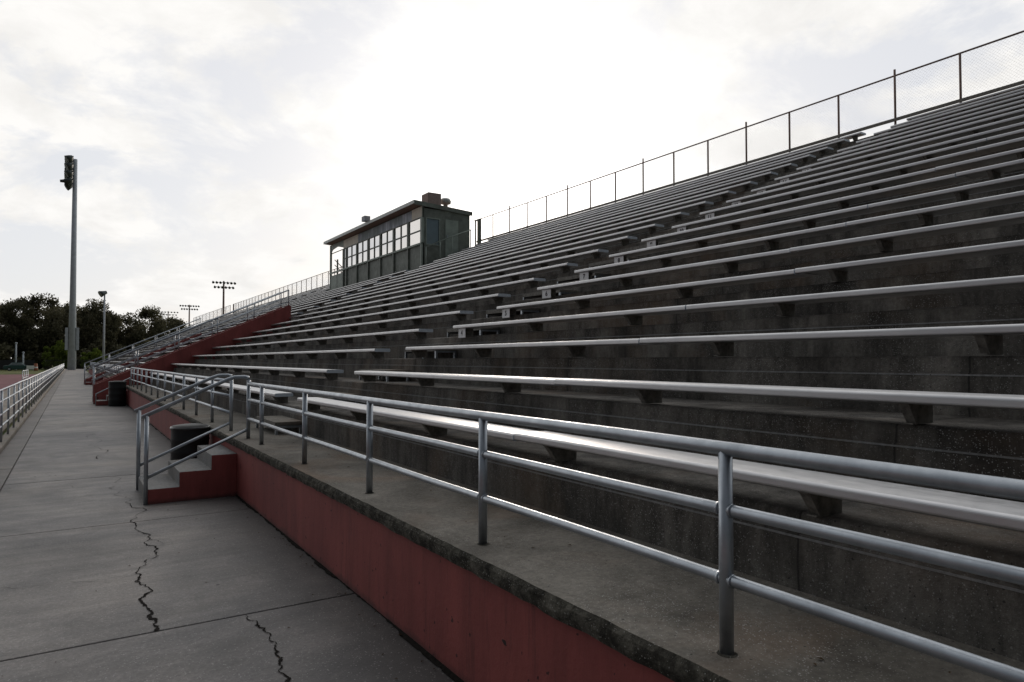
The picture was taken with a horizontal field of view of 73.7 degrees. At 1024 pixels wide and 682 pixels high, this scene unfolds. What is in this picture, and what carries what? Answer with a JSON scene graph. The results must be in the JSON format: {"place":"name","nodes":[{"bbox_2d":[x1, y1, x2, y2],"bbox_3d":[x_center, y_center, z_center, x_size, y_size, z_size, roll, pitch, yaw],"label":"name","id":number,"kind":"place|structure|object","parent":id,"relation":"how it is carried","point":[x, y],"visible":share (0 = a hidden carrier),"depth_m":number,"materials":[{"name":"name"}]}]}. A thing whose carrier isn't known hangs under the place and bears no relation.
{"place":"outdoors","nodes":[
{"label":"outdoors","id":0,"kind":"place"},
{"bbox_2d":[0,365,89,435],"bbox_3d":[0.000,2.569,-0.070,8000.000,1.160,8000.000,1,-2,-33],"label":"ground","id":1,"kind":"structure","parent":0,"point":[6,372],"depth_m":106.27,"materials":[{"name":"green plant"}]},
{"bbox_2d":[0,343,11,359],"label":"shrub","id":2,"kind":"object","parent":1,"relation":"on","point":[4,353],"visible":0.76,"depth_m":137.26,"materials":[{"name":"green plant"}]},
{"bbox_2d":[3,362,29,370],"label":"parked car","id":3,"kind":"object","parent":1,"relation":"on","point":[15,365],"visible":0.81,"depth_m":121.72,"materials":[{"name":"green paint"}]},
{"bbox_2d":[0,359,34,369],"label":"windscreen fence","id":4,"kind":"object","parent":1,"relation":"on","point":[9,362],"visible":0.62,"depth_m":127.78,"materials":[{"name":"fabric"}]},
{"bbox_2d":[0,374,39,390],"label":"running track","id":5,"kind":"structure","parent":1,"relation":"on","point":[7,380],"depth_m":67.64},
{"bbox_2d":[0,373,43,432],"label":"apron","id":6,"kind":"object","parent":1,"relation":"on","point":[5,392],"visible":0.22,"depth_m":34.33,"materials":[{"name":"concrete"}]},
{"bbox_2d":[0,298,43,358],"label":"oak tree","id":7,"kind":"object","parent":1,"relation":"on","point":[7,312],"visible":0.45,"depth_m":143.06,"materials":[{"name":"green plant"}]},
{"bbox_2d":[7,342,38,359],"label":"shrub","id":8,"kind":"object","parent":1,"relation":"on","point":[28,354],"visible":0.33,"depth_m":140.53,"materials":[{"name":"green plant"}]},
{"bbox_2d":[17,343,55,368],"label":"shrub","id":9,"kind":"object","parent":1,"relation":"on","point":[38,360],"visible":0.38,"depth_m":142.57,"materials":[{"name":"green plant"}]},
{"bbox_2d":[0,293,76,355],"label":"oak tree","id":10,"kind":"object","parent":1,"relation":"on","point":[52,329],"visible":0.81,"depth_m":144.31,"materials":[{"name":"green plant"}]},
{"bbox_2d":[41,340,67,367],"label":"shrub","id":11,"kind":"object","parent":1,"relation":"on","point":[59,351],"visible":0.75,"depth_m":134.71,"materials":[{"name":"green plant"}]},
{"bbox_2d":[60,155,78,369],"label":"stadium light mast","id":12,"kind":"object","parent":1,"relation":"on","point":[69,181],"visible":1,"depth_m":110.07,"materials":[{"name":"galvanised steel"},{"name":"dark metal"}]},
{"bbox_2d":[38,301,102,352],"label":"oak tree","id":13,"kind":"object","parent":1,"relation":"on","point":[66,306],"visible":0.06,"depth_m":159.46,"materials":[{"name":"green plant"}]},
{"bbox_2d":[53,348,90,368],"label":"shrub","id":14,"kind":"object","parent":1,"relation":"on","point":[79,355],"visible":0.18,"depth_m":144.58,"materials":[{"name":"green plant"}]},
{"bbox_2d":[80,348,107,366],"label":"shrub","id":15,"kind":"object","parent":1,"relation":"on","point":[95,353],"visible":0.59,"depth_m":139.94,"materials":[{"name":"green plant"}]},
{"bbox_2d":[76,298,120,353],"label":"oak tree","id":16,"kind":"object","parent":1,"relation":"on","point":[92,315],"visible":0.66,"depth_m":153.54,"materials":[{"name":"green plant"}]},
{"bbox_2d":[98,291,106,361],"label":"lamp post","id":17,"kind":"object","parent":1,"relation":"on","point":[102,293],"visible":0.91,"depth_m":98.72,"materials":[{"name":"grey metal"}]},
{"bbox_2d":[88,338,123,359],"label":"shrub","id":18,"kind":"object","parent":1,"relation":"on","point":[99,345],"visible":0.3,"depth_m":148.79,"materials":[{"name":"green plant"}]},
{"bbox_2d":[96,314,141,349],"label":"oak tree","id":19,"kind":"object","parent":1,"relation":"on","point":[122,331],"visible":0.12,"depth_m":165.51,"materials":[{"name":"green plant"}]},
{"bbox_2d":[117,304,170,356],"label":"oak tree","id":20,"kind":"object","parent":1,"relation":"on","point":[131,337],"visible":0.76,"depth_m":164.84,"materials":[{"name":"green plant"}]},
{"bbox_2d":[146,316,186,340],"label":"oak tree","id":21,"kind":"object","parent":1,"relation":"on","point":[172,323],"visible":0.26,"depth_m":171.94,"materials":[{"name":"green plant"}]},
{"bbox_2d":[212,281,235,314],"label":"field light tower","id":22,"kind":"structure","parent":1,"relation":"on","point":[223,287],"depth_m":147.82,"materials":[{"name":"metal"}]},
{"bbox_2d":[0,369,454,681],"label":"walkway","id":23,"kind":"structure","parent":1,"relation":"on","point":[63,521],"depth_m":5.01,"materials":[{"name":"concrete"}]},
{"bbox_2d":[0,369,64,453],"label":"kerb","id":24,"kind":"structure","parent":23,"relation":"on","point":[6,438],"depth_m":17.10,"materials":[{"name":"concrete"}]},
{"bbox_2d":[0,363,63,441],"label":"field railing","id":25,"kind":"object","parent":24,"relation":"on","point":[49,377],"visible":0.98,"depth_m":20.10,"materials":[{"name":"metal"}]},
{"bbox_2d":[95,378,129,405],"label":"entry steps","id":26,"kind":"structure","parent":23,"relation":"on","point":[104,402],"depth_m":24.57,"materials":[{"name":"concrete"}]},
{"bbox_2d":[108,381,126,405],"bbox_3d":[-14.112,1.869,24.411,0.590,0.900,0.590,1,-2,-33],"label":"trash can","id":27,"kind":"object","parent":23,"relation":"on","point":[116,393],"visible":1,"depth_m":24.19,"materials":[{"name":"black plastic"}]},
{"bbox_2d":[84,318,201,383],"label":"railing","id":28,"kind":"object","parent":23,"relation":"on","point":[147,355],"visible":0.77,"depth_m":47.83,"materials":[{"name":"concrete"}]},
{"bbox_2d":[6,434,290,681],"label":"walkway crack","id":29,"kind":"object","parent":23,"relation":"on","point":[158,628],"visible":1,"depth_m":4.49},
{"bbox_2d":[170,423,210,459],"bbox_3d":[-4.572,1.546,9.695,0.528,0.740,0.528,1,-2,-33],"label":"trash can","id":30,"kind":"object","parent":23,"relation":"on","point":[182,433],"visible":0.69,"depth_m":9.48,"materials":[{"name":"black plastic"}]},
{"bbox_2d":[92,289,290,403],"bbox_3d":[-12.930,0.125,28.015,7.222,4.786,1.496,1,-2,-33],"label":"ramp stair","id":31,"kind":"object","parent":23,"relation":"on","point":[204,346],"visible":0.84,"depth_m":27.56,"materials":[{"name":"concrete"}]},
{"bbox_2d":[134,374,250,504],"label":"entry steps","id":32,"kind":"structure","parent":23,"relation":"on","point":[209,471],"depth_m":8.20,"materials":[{"name":"concrete"}]},
{"bbox_2d":[129,406,463,681],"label":"wall foot dirt","id":33,"kind":"structure","parent":23,"relation":"on","point":[435,661],"depth_m":4.14,"materials":[{"name":"soil"}]},
{"bbox_2d":[88,135,1023,681],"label":"grandstand","id":34,"kind":"object","parent":1,"relation":"on","point":[420,565],"visible":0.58,"depth_m":4.18,"materials":[{"name":"concrete"}]},
{"bbox_2d":[130,367,229,422],"bbox_3d":[-8.928,1.097,17.231,0.075,0.711,18.884,1,-2,-33],"label":"front railing","id":35,"kind":"object","parent":34,"relation":"on","point":[197,388],"visible":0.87,"depth_m":13.64,"materials":[{"name":"metal"}]},
{"bbox_2d":[193,305,230,325],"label":"chain link fence","id":36,"kind":"object","parent":34,"relation":"on","point":[209,313],"visible":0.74,"depth_m":111.04,"materials":[{"name":"metal"}]},
{"bbox_2d":[149,372,292,402],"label":"bench","id":37,"kind":"object","parent":34,"relation":"on","point":[279,396],"visible":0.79,"depth_m":12.21,"materials":[{"name":"metal"}]},
{"bbox_2d":[171,363,343,379],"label":"bench","id":38,"kind":"object","parent":34,"relation":"on","point":[330,374],"visible":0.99,"depth_m":13.57,"materials":[{"name":"metal"}]},
{"bbox_2d":[256,415,301,434],"bbox_3d":[-3.191,1.143,9.334,0.366,0.167,1.120,1,-2,-33],"label":"aisle step","id":39,"kind":"object","parent":34,"relation":"on","point":[280,421],"visible":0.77,"depth_m":8.95,"materials":[{"name":"concrete"}]},
{"bbox_2d":[239,300,335,322],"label":"bench","id":40,"kind":"object","parent":34,"relation":"on","point":[314,304],"visible":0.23,"depth_m":34.76,"materials":[{"name":"metal"}]},
{"bbox_2d":[233,267,341,312],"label":"chain link fence","id":41,"kind":"object","parent":34,"relation":"on","point":[296,290],"visible":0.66,"depth_m":69.29,"materials":[{"name":"metal"}]},
{"bbox_2d":[192,349,389,358],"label":"bench","id":42,"kind":"object","parent":34,"relation":"on","point":[377,353],"visible":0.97,"depth_m":14.04,"materials":[{"name":"metal"}]},
{"bbox_2d":[248,293,351,318],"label":"bench","id":43,"kind":"object","parent":34,"relation":"on","point":[329,298],"visible":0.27,"depth_m":36.01,"materials":[{"name":"metal"}]},
{"bbox_2d":[258,287,366,314],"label":"bench","id":44,"kind":"object","parent":34,"relation":"on","point":[349,291],"visible":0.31,"depth_m":37.24,"materials":[{"name":"metal"}]},
{"bbox_2d":[212,329,432,350],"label":"bench","id":45,"kind":"object","parent":34,"relation":"on","point":[418,333],"visible":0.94,"depth_m":14.46,"materials":[{"name":"metal"}]},
{"bbox_2d":[268,281,380,310],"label":"bench","id":46,"kind":"object","parent":34,"relation":"on","point":[372,283],"visible":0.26,"depth_m":38.55,"materials":[{"name":"metal"}]},
{"bbox_2d":[278,276,394,306],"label":"bench","id":47,"kind":"object","parent":34,"relation":"on","point":[385,278],"visible":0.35,"depth_m":39.50,"materials":[{"name":"metal"}]},
{"bbox_2d":[289,270,410,302],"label":"bench","id":48,"kind":"object","parent":34,"relation":"on","point":[398,273],"visible":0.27,"depth_m":40.05,"materials":[{"name":"metal"}]},
{"bbox_2d":[233,311,473,341],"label":"bench","id":49,"kind":"object","parent":34,"relation":"on","point":[458,315],"visible":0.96,"depth_m":15.11,"materials":[{"name":"metal"}]},
{"bbox_2d":[252,294,510,334],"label":"bench","id":50,"kind":"object","parent":34,"relation":"on","point":[495,298],"visible":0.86,"depth_m":15.44,"materials":[{"name":"metal"}]},
{"bbox_2d":[359,369,409,381],"bbox_3d":[-1.913,0.505,10.174,0.366,0.167,1.120,1,-2,-33],"label":"aisle step","id":51,"kind":"object","parent":34,"relation":"on","point":[387,377],"visible":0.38,"depth_m":9.99,"materials":[{"name":"metal"}]},
{"bbox_2d":[323,192,472,289],"bbox_3d":[-7.568,-5.316,41.290,3.570,4.310,14.730,1,-2,-33],"label":"press box","id":52,"kind":"object","parent":34,"relation":"on","point":[399,239],"visible":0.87,"depth_m":36.72,"materials":[{"name":"green paint"}]},
{"bbox_2d":[347,245,355,266],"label":"window","id":53,"kind":"structure","parent":52,"relation":"in","point":[351,251],"depth_m":43.23,"materials":[{"name":"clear glass"}]},
{"bbox_2d":[357,240,366,262],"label":"window","id":54,"kind":"structure","parent":52,"relation":"in","point":[362,247],"depth_m":41.61,"materials":[{"name":"glass"}]},
{"bbox_2d":[369,235,378,259],"bbox_3d":[-8.064,-5.475,40.023,0.060,1.280,1.740,1,-2,-33],"label":"window","id":55,"kind":"structure","parent":52,"relation":"in","point":[373,242],"depth_m":40.00,"materials":[{"name":"glass"}]},
{"bbox_2d":[381,230,391,255],"bbox_3d":[-7.020,-5.520,38.401,0.060,1.280,1.740,1,-2,-33],"label":"window","id":56,"kind":"structure","parent":52,"relation":"in","point":[386,238],"depth_m":38.40,"materials":[{"name":"glass"}]},
{"bbox_2d":[394,224,406,250],"bbox_3d":[-5.976,-5.564,36.778,0.060,1.280,1.740,1,-2,-33],"label":"window","id":57,"kind":"structure","parent":52,"relation":"in","point":[400,239],"depth_m":36.75,"materials":[{"name":"glass"}]},
{"bbox_2d":[409,218,419,245],"bbox_3d":[-5.010,-5.606,35.278,0.060,1.280,1.450,1,-2,-33],"label":"window","id":58,"kind":"structure","parent":52,"relation":"in","point":[414,226],"depth_m":35.34,"materials":[{"name":"glass"}]},
{"bbox_2d":[426,217,439,245],"bbox_3d":[-4.059,-5.595,34.926,0.800,1.400,0.080,1,-2,-33],"label":"window","id":59,"kind":"structure","parent":52,"relation":"in","point":[432,225],"depth_m":34.95,"materials":[{"name":"grey glass"}]},
{"bbox_2d":[445,219,457,257],"bbox_3d":[-3.119,-4.991,35.453,0.750,2.580,0.077,1,-2,-33],"label":"door","id":60,"kind":"structure","parent":52,"relation":"in","point":[451,226],"depth_m":35.44,"materials":[{"name":"metal"}]},
{"bbox_2d":[271,278,545,326],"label":"bench","id":61,"kind":"object","parent":34,"relation":"on","point":[530,282],"visible":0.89,"depth_m":16.08,"materials":[{"name":"metal"}]},
{"bbox_2d":[405,348,455,357],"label":"aisle step","id":62,"kind":"object","parent":34,"relation":"on","point":[443,351],"visible":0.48,"depth_m":10.16,"materials":[{"name":"concrete"}]},
{"bbox_2d":[289,263,577,318],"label":"bench","id":63,"kind":"object","parent":34,"relation":"on","point":[564,267],"visible":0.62,"depth_m":16.53,"materials":[{"name":"metal"}]},
{"bbox_2d":[426,229,470,264],"bbox_3d":[-3.242,-4.615,35.032,2.622,2.526,0.056,1,-2,-33],"label":"stair railing","id":64,"kind":"object","parent":34,"relation":"on","point":[445,239],"visible":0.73,"depth_m":35.00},
{"bbox_2d":[307,249,608,311],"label":"bench","id":65,"kind":"object","parent":34,"relation":"on","point":[595,254],"visible":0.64,"depth_m":17.17,"materials":[{"name":"metal"}]},
{"bbox_2d":[447,327,499,336],"bbox_3d":[-0.634,-0.132,11.014,0.366,0.167,1.120,1,-2,-33],"label":"aisle step","id":66,"kind":"object","parent":34,"relation":"on","point":[455,331],"visible":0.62,"depth_m":10.63,"materials":[{"name":"concrete"}]},
{"bbox_2d":[325,236,636,304],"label":"bench","id":67,"kind":"object","parent":34,"relation":"on","point":[624,241],"visible":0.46,"depth_m":17.46,"materials":[{"name":"metal"}]},
{"bbox_2d":[341,224,663,297],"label":"bench","id":68,"kind":"object","parent":34,"relation":"on","point":[652,228],"visible":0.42,"depth_m":17.91,"materials":[{"name":"metal"}]},
{"bbox_2d":[486,308,539,317],"bbox_3d":[0.005,-0.450,11.434,0.366,0.167,1.120,1,-2,-33],"label":"aisle step","id":69,"kind":"object","parent":34,"relation":"on","point":[496,312],"visible":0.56,"depth_m":11.43,"materials":[{"name":"concrete"}]},
{"bbox_2d":[358,212,688,291],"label":"bench","id":70,"kind":"object","parent":34,"relation":"on","point":[676,217],"visible":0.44,"depth_m":18.48,"materials":[{"name":"metal"}]},
{"bbox_2d":[374,201,713,285],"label":"bench","id":71,"kind":"object","parent":34,"relation":"on","point":[700,206],"visible":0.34,"depth_m":18.81,"materials":[{"name":"metal"}]},
{"bbox_2d":[523,289,575,299],"bbox_3d":[0.644,-0.769,11.854,0.366,0.167,1.120,1,-2,-33],"label":"aisle step","id":72,"kind":"object","parent":34,"relation":"on","point":[539,294],"visible":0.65,"depth_m":11.81,"materials":[{"name":"concrete"}]},
{"bbox_2d":[389,191,735,278],"bbox_3d":[-0.314,-3.087,23.660,0.267,0.156,19.580,1,-2,-33],"label":"bench","id":73,"kind":"object","parent":34,"relation":"on","point":[723,195],"visible":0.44,"depth_m":19.41,"materials":[{"name":"metal"}]},
{"bbox_2d":[405,181,757,273],"bbox_3d":[0.325,-3.396,24.079,0.269,0.152,19.580,1,-2,-33],"label":"bench","id":74,"kind":"object","parent":34,"relation":"on","point":[745,185],"visible":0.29,"depth_m":19.48,"materials":[{"name":"metal"}]},
{"bbox_2d":[557,272,610,283],"bbox_3d":[1.284,-1.088,12.274,0.366,0.167,1.120,1,-2,-33],"label":"aisle step","id":75,"kind":"object","parent":34,"relation":"on","point":[572,278],"visible":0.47,"depth_m":12.24,"materials":[{"name":"concrete"}]},
{"bbox_2d":[419,171,777,267],"bbox_3d":[0.962,-3.716,24.498,0.271,0.156,19.580,1,-2,-33],"label":"bench","id":76,"kind":"object","parent":34,"relation":"on","point":[766,176],"visible":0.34,"depth_m":20.06,"materials":[{"name":"metal"}]},
{"bbox_2d":[433,163,797,261],"bbox_3d":[1.602,-4.034,24.919,0.272,0.150,19.580,1,-2,-33],"label":"bench","id":77,"kind":"object","parent":34,"relation":"on","point":[786,168],"visible":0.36,"depth_m":20.85,"materials":[{"name":"metal"}]},
{"bbox_2d":[589,257,642,267],"bbox_3d":[1.923,-1.406,12.694,0.366,0.167,1.120,1,-2,-33],"label":"aisle step","id":78,"kind":"object","parent":34,"relation":"on","point":[602,263],"visible":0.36,"depth_m":12.67,"materials":[{"name":"concrete"}]},
{"bbox_2d":[448,154,815,256],"bbox_3d":[2.242,-4.357,25.339,0.267,0.156,19.580,1,-2,-33],"label":"bench","id":79,"kind":"object","parent":34,"relation":"on","point":[804,159],"visible":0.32,"depth_m":20.98,"materials":[{"name":"metal"}]},
{"bbox_2d":[247,382,1023,681],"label":"front railing","id":80,"kind":"object","parent":34,"relation":"on","point":[727,511],"visible":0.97,"depth_m":2.24,"materials":[{"name":"metal"}]},
{"bbox_2d":[619,242,668,252],"bbox_3d":[2.562,-1.725,13.114,0.366,0.167,1.120,1,-2,-33],"label":"aisle step","id":81,"kind":"object","parent":34,"relation":"on","point":[634,248],"visible":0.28,"depth_m":13.08,"materials":[{"name":"concrete"}]},
{"bbox_2d":[461,147,832,250],"bbox_3d":[2.882,-4.679,25.760,0.269,0.152,19.580,1,-2,-33],"label":"bench","id":82,"kind":"object","parent":34,"relation":"on","point":[821,151],"visible":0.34,"depth_m":21.80,"materials":[{"name":"metal"}]},
{"bbox_2d":[297,397,1023,532],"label":"bench","id":83,"kind":"object","parent":34,"relation":"on","point":[822,494],"visible":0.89,"depth_m":2.90,"materials":[{"name":"metal"}]},
{"bbox_2d":[474,139,849,245],"bbox_3d":[3.518,-4.992,26.178,0.271,0.157,19.580,1,-2,-33],"label":"bench","id":84,"kind":"object","parent":34,"relation":"on","point":[838,143],"visible":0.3,"depth_m":21.51,"materials":[{"name":"metal"}]},
{"bbox_2d":[488,132,865,240],"bbox_3d":[4.159,-5.314,26.599,0.272,0.154,19.580,1,-2,-33],"label":"bench","id":85,"kind":"object","parent":34,"relation":"on","point":[855,136],"visible":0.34,"depth_m":22.86,"materials":[{"name":"metal"}]},
{"bbox_2d":[354,371,1023,424],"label":"bench","id":86,"kind":"object","parent":34,"relation":"on","point":[916,407],"visible":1,"depth_m":3.80,"materials":[{"name":"metal"}]},
{"bbox_2d":[406,324,1023,357],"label":"bench","id":87,"kind":"object","parent":34,"relation":"on","point":[989,339],"visible":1,"depth_m":4.67,"materials":[{"name":"metal"}]},
{"bbox_2d":[453,275,1023,337],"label":"bench","id":88,"kind":"object","parent":34,"relation":"on","point":[784,305],"visible":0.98,"depth_m":5.54,"materials":[{"name":"metal"}]},
{"bbox_2d":[477,30,1023,243],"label":"chain link fence","id":89,"kind":"object","parent":34,"relation":"on","point":[895,119],"visible":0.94,"depth_m":21.21,"materials":[{"name":"metal"}]},
{"bbox_2d":[497,240,1023,317],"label":"bench","id":90,"kind":"object","parent":34,"relation":"on","point":[837,272],"visible":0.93,"depth_m":6.19,"materials":[{"name":"metal"}]},
{"bbox_2d":[537,212,1023,298],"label":"bench","id":91,"kind":"object","parent":34,"relation":"on","point":[884,242],"visible":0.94,"depth_m":6.92,"materials":[{"name":"metal"}]},
{"bbox_2d":[574,191,1023,280],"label":"bench","id":92,"kind":"object","parent":34,"relation":"on","point":[924,216],"visible":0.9,"depth_m":7.64,"materials":[{"name":"metal"}]},
{"bbox_2d":[609,174,1023,262],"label":"bench","id":93,"kind":"object","parent":34,"relation":"on","point":[961,193],"visible":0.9,"depth_m":8.32,"materials":[{"name":"metal"}]},
{"bbox_2d":[641,159,1023,247],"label":"bench","id":94,"kind":"object","parent":34,"relation":"on","point":[992,172],"visible":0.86,"depth_m":8.97,"materials":[{"name":"metal"}]},
{"bbox_2d":[672,148,1023,231],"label":"bench","id":95,"kind":"object","parent":34,"relation":"on","point":[967,164],"visible":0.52,"depth_m":9.57,"materials":[{"name":"metal"}]},
{"bbox_2d":[700,137,1023,218],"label":"bench","id":96,"kind":"object","parent":34,"relation":"on","point":[953,157],"visible":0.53,"depth_m":10.26,"materials":[{"name":"metal"}]},
{"bbox_2d":[726,129,1023,204],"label":"bench","id":97,"kind":"object","parent":34,"relation":"on","point":[936,153],"visible":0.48,"depth_m":10.87,"materials":[{"name":"metal"}]},
{"bbox_2d":[751,122,1023,193],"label":"bench","id":98,"kind":"object","parent":34,"relation":"on","point":[977,136],"visible":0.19,"depth_m":11.47,"materials":[{"name":"metal"}]},
{"bbox_2d":[775,115,1023,182],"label":"bench","id":99,"kind":"object","parent":34,"relation":"on","point":[966,132],"visible":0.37,"depth_m":12.09,"materials":[{"name":"metal"}]},
{"bbox_2d":[797,109,1023,171],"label":"bench","id":100,"kind":"object","parent":34,"relation":"on","point":[931,135],"visible":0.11,"depth_m":12.68,"materials":[{"name":"metal"}]},
{"bbox_2d":[817,104,1023,161],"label":"bench","id":101,"kind":"object","parent":34,"relation":"on","point":[981,117],"visible":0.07,"depth_m":13.25,"materials":[{"name":"metal"}]},
{"bbox_2d":[837,99,1023,152],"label":"bench","id":102,"kind":"object","parent":34,"relation":"on","point":[987,111],"visible":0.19,"depth_m":13.84,"materials":[{"name":"metal"}]},
{"bbox_2d":[856,95,1023,143],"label":"bench","id":103,"kind":"object","parent":34,"relation":"on","point":[993,105],"visible":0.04,"depth_m":14.42,"materials":[{"name":"metal"}]},
{"bbox_2d":[874,91,1023,135],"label":"bench","id":104,"kind":"object","parent":34,"relation":"on","point":[1007,97],"visible":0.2,"depth_m":15.00,"materials":[{"name":"metal"}]},
{"bbox_2d":[890,88,1023,127],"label":"bench","id":105,"kind":"object","parent":34,"relation":"on","point":[964,106],"visible":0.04,"depth_m":15.55,"materials":[{"name":"metal"}]},
{"bbox_2d":[906,85,1023,120],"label":"bench","id":106,"kind":"object","parent":34,"relation":"on","point":[968,102],"visible":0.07,"depth_m":16.14,"materials":[{"name":"metal"}]},
{"bbox_2d":[0,0,1023,357],"label":"sky","id":107,"kind":"structure","parent":0,"point":[229,141],"materials":[{"name":"white"}]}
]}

